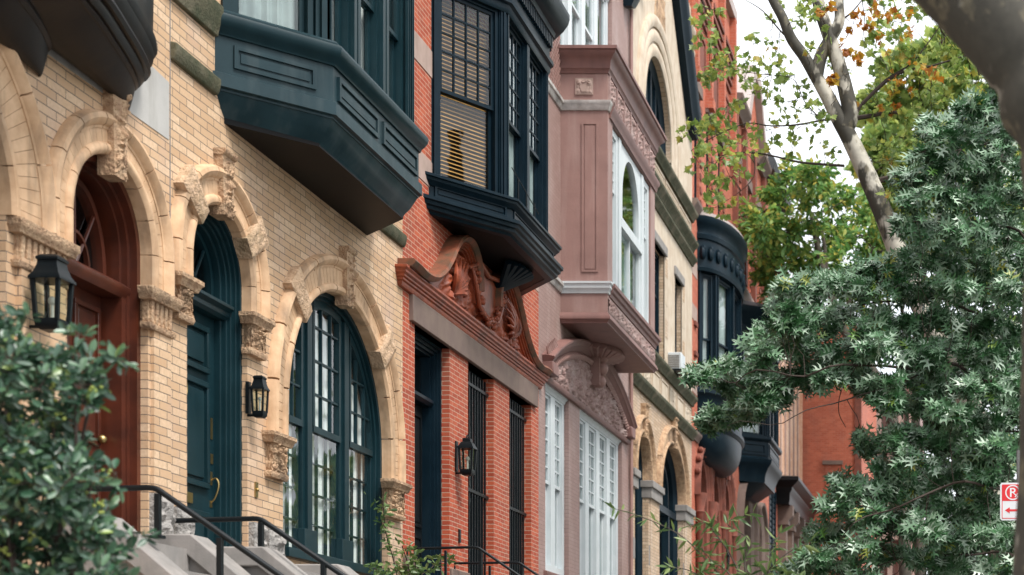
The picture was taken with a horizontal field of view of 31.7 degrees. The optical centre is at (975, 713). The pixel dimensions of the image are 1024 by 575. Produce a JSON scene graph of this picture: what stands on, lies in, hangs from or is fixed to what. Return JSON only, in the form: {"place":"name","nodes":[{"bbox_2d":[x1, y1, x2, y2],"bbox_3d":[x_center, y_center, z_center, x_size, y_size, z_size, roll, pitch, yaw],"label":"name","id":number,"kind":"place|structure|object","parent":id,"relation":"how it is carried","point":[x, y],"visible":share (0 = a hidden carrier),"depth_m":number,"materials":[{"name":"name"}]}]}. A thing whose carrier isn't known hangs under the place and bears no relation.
{"place":"outdoors","nodes":[
{"label":"outdoors","id":0,"kind":"place"},
{"bbox_2d":[733,0,1023,573],"label":"sky","id":1,"kind":"structure","parent":0,"point":[750,19],"materials":[{"name":"white"}]},
{"bbox_2d":[843,23,1023,574],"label":"street tree","id":2,"kind":"object","parent":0,"point":[872,129],"visible":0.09,"depth_m":58.02,"materials":[{"name":"green plant"}]},
{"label":"pavement","id":3,"kind":"structure","parent":0,"visible":0},
{"bbox_2d":[0,301,161,574],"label":"shrub","id":4,"kind":"object","parent":3,"relation":"on","point":[46,462],"visible":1,"depth_m":7.86,"materials":[{"name":"green plant"}]},
{"bbox_2d":[0,0,249,574],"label":"row house","id":5,"kind":"structure","parent":3,"relation":"on","point":[84,138],"depth_m":12.86,"materials":[{"name":"beige brick"}]},
{"bbox_2d":[27,254,76,332],"bbox_3d":[-6.450,-2.910,11.680,0.320,0.520,0.220,0,0,0],"label":"wall lantern","id":6,"kind":"object","parent":5,"relation":"attached to","point":[49,270],"depth_m":11.61,"materials":[{"name":"black paint"}]},
{"bbox_2d":[67,286,106,510],"bbox_3d":[-6.907,-2.300,12.835,0.185,1.960,0.970,0,0,0],"label":"door","id":7,"kind":"structure","parent":5,"relation":"in","point":[86,309],"depth_m":13.11,"materials":[{"name":"brown wood"}]},
{"bbox_2d":[85,485,283,574],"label":"handrail","id":8,"kind":"object","parent":5,"relation":"attached to","point":[160,493],"visible":0.76,"depth_m":12.18,"materials":[{"name":"black metal"}]},
{"bbox_2d":[169,0,428,574],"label":"row house","id":9,"kind":"structure","parent":3,"relation":"on","point":[298,140],"depth_m":15.71,"materials":[{"name":"beige brick"}]},
{"bbox_2d":[187,310,219,542],"bbox_3d":[-6.823,-2.435,14.690,0.134,2.190,0.880,0,0,0],"label":"door","id":10,"kind":"structure","parent":9,"relation":"in","point":[200,335],"depth_m":14.84,"materials":[{"name":"teal paint"}]},
{"bbox_2d":[245,375,269,417],"bbox_3d":[-6.517,-2.870,15.280,0.186,0.380,0.132,0,0,0],"label":"wall lantern","id":11,"kind":"object","parent":9,"relation":"attached to","point":[259,383],"depth_m":15.26,"materials":[{"name":"black paint"}]},
{"bbox_2d":[175,516,345,574],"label":"handrail","id":12,"kind":"object","parent":9,"relation":"attached to","point":[324,564],"visible":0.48,"depth_m":13.73,"materials":[{"name":"black metal"}]},
{"bbox_2d":[283,292,391,574],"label":"window","id":13,"kind":"structure","parent":9,"relation":"in","point":[336,456],"depth_m":17.82,"materials":[{"name":"teal paint"}]},
{"bbox_2d":[363,492,455,574],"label":"creeper","id":14,"kind":"object","parent":9,"relation":"attached to","point":[413,569],"visible":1,"depth_m":18.94,"materials":[{"name":"plant"}]},
{"bbox_2d":[395,0,569,574],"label":"row house","id":15,"kind":"structure","parent":3,"relation":"on","point":[477,265],"depth_m":21.52,"materials":[{"name":"red brick"}]},
{"bbox_2d":[415,403,421,574],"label":"door","id":16,"kind":"structure","parent":15,"relation":"in","point":[418,409],"depth_m":20.83,"materials":[{"name":"black paint"}]},
{"bbox_2d":[406,546,519,574],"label":"handrail","id":17,"kind":"object","parent":15,"relation":"attached to","point":[480,557],"visible":0.77,"depth_m":19.55,"materials":[{"name":"black metal"}]},
{"bbox_2d":[455,434,476,475],"bbox_3d":[-6.481,-3.281,21.400,0.258,0.522,0.196,0,0,0],"label":"wall lantern","id":18,"kind":"object","parent":15,"relation":"attached to","point":[466,443],"depth_m":21.35,"materials":[{"name":"black paint"}]},
{"bbox_2d":[468,370,488,574],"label":"window","id":19,"kind":"structure","parent":15,"relation":"in","point":[476,393],"depth_m":22.61,"materials":[{"name":"blue paint"}]},
{"bbox_2d":[454,561,538,574],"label":"handrail","id":20,"kind":"object","parent":15,"relation":"attached to","point":[515,562],"visible":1,"depth_m":21.33,"materials":[{"name":"black metal"}]},
{"bbox_2d":[509,397,526,574],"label":"window","id":21,"kind":"structure","parent":15,"relation":"in","point":[516,412],"depth_m":24.56,"materials":[{"name":"blue paint"}]},
{"bbox_2d":[539,0,666,574],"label":"row house","id":22,"kind":"structure","parent":3,"relation":"on","point":[599,339],"depth_m":27.59,"materials":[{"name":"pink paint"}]},
{"bbox_2d":[545,391,552,571],"bbox_3d":[-6.735,-3.650,26.242,0.130,2.900,0.725,0,0,0],"label":"window","id":23,"kind":"structure","parent":22,"relation":"in","point":[548,398],"depth_m":26.47,"materials":[{"name":"white paint"}]},
{"bbox_2d":[553,397,563,574],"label":"window","id":24,"kind":"structure","parent":22,"relation":"in","point":[558,408],"depth_m":27.15,"materials":[{"name":"white paint"}]},
{"bbox_2d":[560,0,569,44],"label":"window","id":25,"kind":"structure","parent":22,"relation":"in","point":[565,36],"depth_m":27.59,"materials":[{"name":"white paint"}]},
{"bbox_2d":[570,0,582,44],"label":"window","id":26,"kind":"structure","parent":22,"relation":"in","point":[576,6],"depth_m":28.51,"materials":[{"name":"white paint"}]},
{"bbox_2d":[580,417,586,574],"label":"window","id":27,"kind":"structure","parent":22,"relation":"in","point":[583,424],"depth_m":28.82,"materials":[{"name":"white paint"}]},
{"bbox_2d":[583,0,595,44],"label":"window","id":28,"kind":"structure","parent":22,"relation":"in","point":[589,6],"depth_m":29.50,"materials":[{"name":"white paint"}]},
{"bbox_2d":[587,423,597,574],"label":"window","id":29,"kind":"structure","parent":22,"relation":"in","point":[592,433],"depth_m":29.61,"materials":[{"name":"white paint"}]},
{"bbox_2d":[596,0,607,44],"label":"window","id":30,"kind":"structure","parent":22,"relation":"in","point":[601,5],"depth_m":30.45,"materials":[{"name":"white paint"}]},
{"bbox_2d":[598,431,607,574],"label":"window","id":31,"kind":"structure","parent":22,"relation":"in","point":[602,439],"depth_m":30.48,"materials":[{"name":"white paint"}]},
{"bbox_2d":[608,438,617,574],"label":"window","id":32,"kind":"structure","parent":22,"relation":"in","point":[612,447],"depth_m":31.28,"materials":[{"name":"white paint"}]},
{"bbox_2d":[623,0,702,574],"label":"row house","id":33,"kind":"structure","parent":3,"relation":"on","point":[665,77],"depth_m":36.24,"materials":[{"name":"beige stone"}]},
{"bbox_2d":[635,446,641,574],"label":"door","id":34,"kind":"structure","parent":33,"relation":"in","point":[638,492],"depth_m":33.92,"materials":[{"name":"black paint"}]},
{"bbox_2d":[646,59,665,155],"bbox_3d":[-6.820,-12.605,35.000,0.240,1.890,3.000,0,0,0],"label":"window","id":35,"kind":"structure","parent":33,"relation":"in","point":[653,97],"depth_m":35.68,"materials":[{"name":"black glass"}]},
{"bbox_2d":[655,251,658,353],"bbox_3d":[-6.775,-8.525,35.075,0.130,2.350,1.350,0,0,0],"label":"window","id":36,"kind":"structure","parent":33,"relation":"in","point":[656,255],"depth_m":35.68,"materials":[{"name":"blue paint"}]},
{"bbox_2d":[659,449,677,574],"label":"window","id":37,"kind":"structure","parent":33,"relation":"in","point":[667,511],"depth_m":37.45,"materials":[{"name":"blue paint"}]},
{"bbox_2d":[675,285,676,351],"bbox_3d":[-6.775,-8.475,37.400,0.130,2.250,0.900,0,0,0],"label":"window","id":38,"kind":"structure","parent":33,"relation":"in","point":[675,285],"depth_m":37.78,"materials":[{"name":"blue paint"}]},
{"bbox_2d":[668,352,684,375],"bbox_3d":[-6.440,-7.537,36.350,0.360,0.405,0.600,0,0,0],"label":"air conditioner","id":39,"kind":"object","parent":33,"relation":"on","point":[676,361],"visible":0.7,"depth_m":36.10,"materials":[{"name":"white paint"}]},
{"bbox_2d":[603,501,819,574],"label":"cherry tree","id":40,"kind":"object","parent":3,"relation":"on","point":[713,563],"visible":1,"depth_m":13.99,"materials":[{"name":"green plant"}]},
{"bbox_2d":[689,0,747,574],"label":"row house","id":41,"kind":"structure","parent":3,"relation":"on","point":[718,275],"depth_m":41.10,"materials":[{"name":"red brick"}]},
{"bbox_2d":[694,141,695,197],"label":"window","id":42,"kind":"structure","parent":41,"relation":"in","point":[694,141],"depth_m":40.25,"materials":[{"name":"blue paint"}]},
{"bbox_2d":[706,128,707,206],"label":"window","id":43,"kind":"structure","parent":41,"relation":"in","point":[707,128],"depth_m":42.00,"materials":[{"name":"blue paint"}]},
{"bbox_2d":[718,152,719,214],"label":"window","id":44,"kind":"structure","parent":41,"relation":"in","point":[718,152],"depth_m":43.90,"materials":[{"name":"blue paint"}]},
{"bbox_2d":[726,550,729,569],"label":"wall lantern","id":45,"kind":"object","parent":41,"relation":"attached to","point":[728,559],"depth_m":43.41,"materials":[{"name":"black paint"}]},
{"bbox_2d":[732,65,781,574],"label":"row house","id":46,"kind":"structure","parent":3,"relation":"on","point":[757,474],"depth_m":47.88,"materials":[{"name":"red brick"}]},
{"bbox_2d":[762,152,819,571],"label":"corner house","id":47,"kind":"structure","parent":3,"relation":"on","point":[788,503],"depth_m":58.10,"materials":[{"name":"beige brick"}]},
{"bbox_2d":[733,150,911,574],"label":"locust tree","id":48,"kind":"object","parent":3,"relation":"on","point":[768,236],"visible":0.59,"depth_m":45.77,"materials":[{"name":"green plant"}]},
{"bbox_2d":[675,0,1020,557],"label":"plane tree","id":49,"kind":"object","parent":3,"relation":"on","point":[844,117],"visible":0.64,"depth_m":25.92,"materials":[{"name":"green plant"}]},
{"bbox_2d":[678,77,1023,574],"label":"oak tree","id":50,"kind":"object","parent":3,"relation":"on","point":[763,386],"visible":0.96,"depth_m":20.89,"materials":[{"name":"green plant"}]},
{"bbox_2d":[891,274,1022,570],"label":"street tree","id":51,"kind":"object","parent":3,"relation":"on","point":[937,427],"depth_m":48.70,"materials":[{"name":"green plant"}]},
{"bbox_2d":[913,0,1023,574],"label":"plane tree","id":52,"kind":"object","parent":3,"relation":"on","point":[986,37],"visible":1,"depth_m":7.08,"materials":[{"name":"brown plant"}]},
{"bbox_2d":[1000,450,1018,519],"bbox_3d":[0.428,-0.650,19.224,0.290,4.700,0.062,0,0,0],"label":"parking sign","id":53,"kind":"object","parent":3,"relation":"on","point":[1008,498],"visible":0.69,"depth_m":19.20,"materials":[{"name":"metal"}]},
{"label":"ground","id":54,"kind":"structure","parent":0,"visible":0},
{"bbox_2d":[799,325,875,574],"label":"end building","id":55,"kind":"structure","parent":54,"relation":"on","point":[826,437],"depth_m":64.60,"materials":[{"name":"red brick"}]},
{"bbox_2d":[825,465,839,524],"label":"blind window","id":56,"kind":"structure","parent":55,"relation":"in","point":[829,468],"depth_m":64.57,"materials":[{"name":"orange brick"}]},
{"bbox_2d":[876,388,924,574],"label":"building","id":57,"kind":"structure","parent":54,"relation":"on","point":[892,570],"depth_m":76.91,"materials":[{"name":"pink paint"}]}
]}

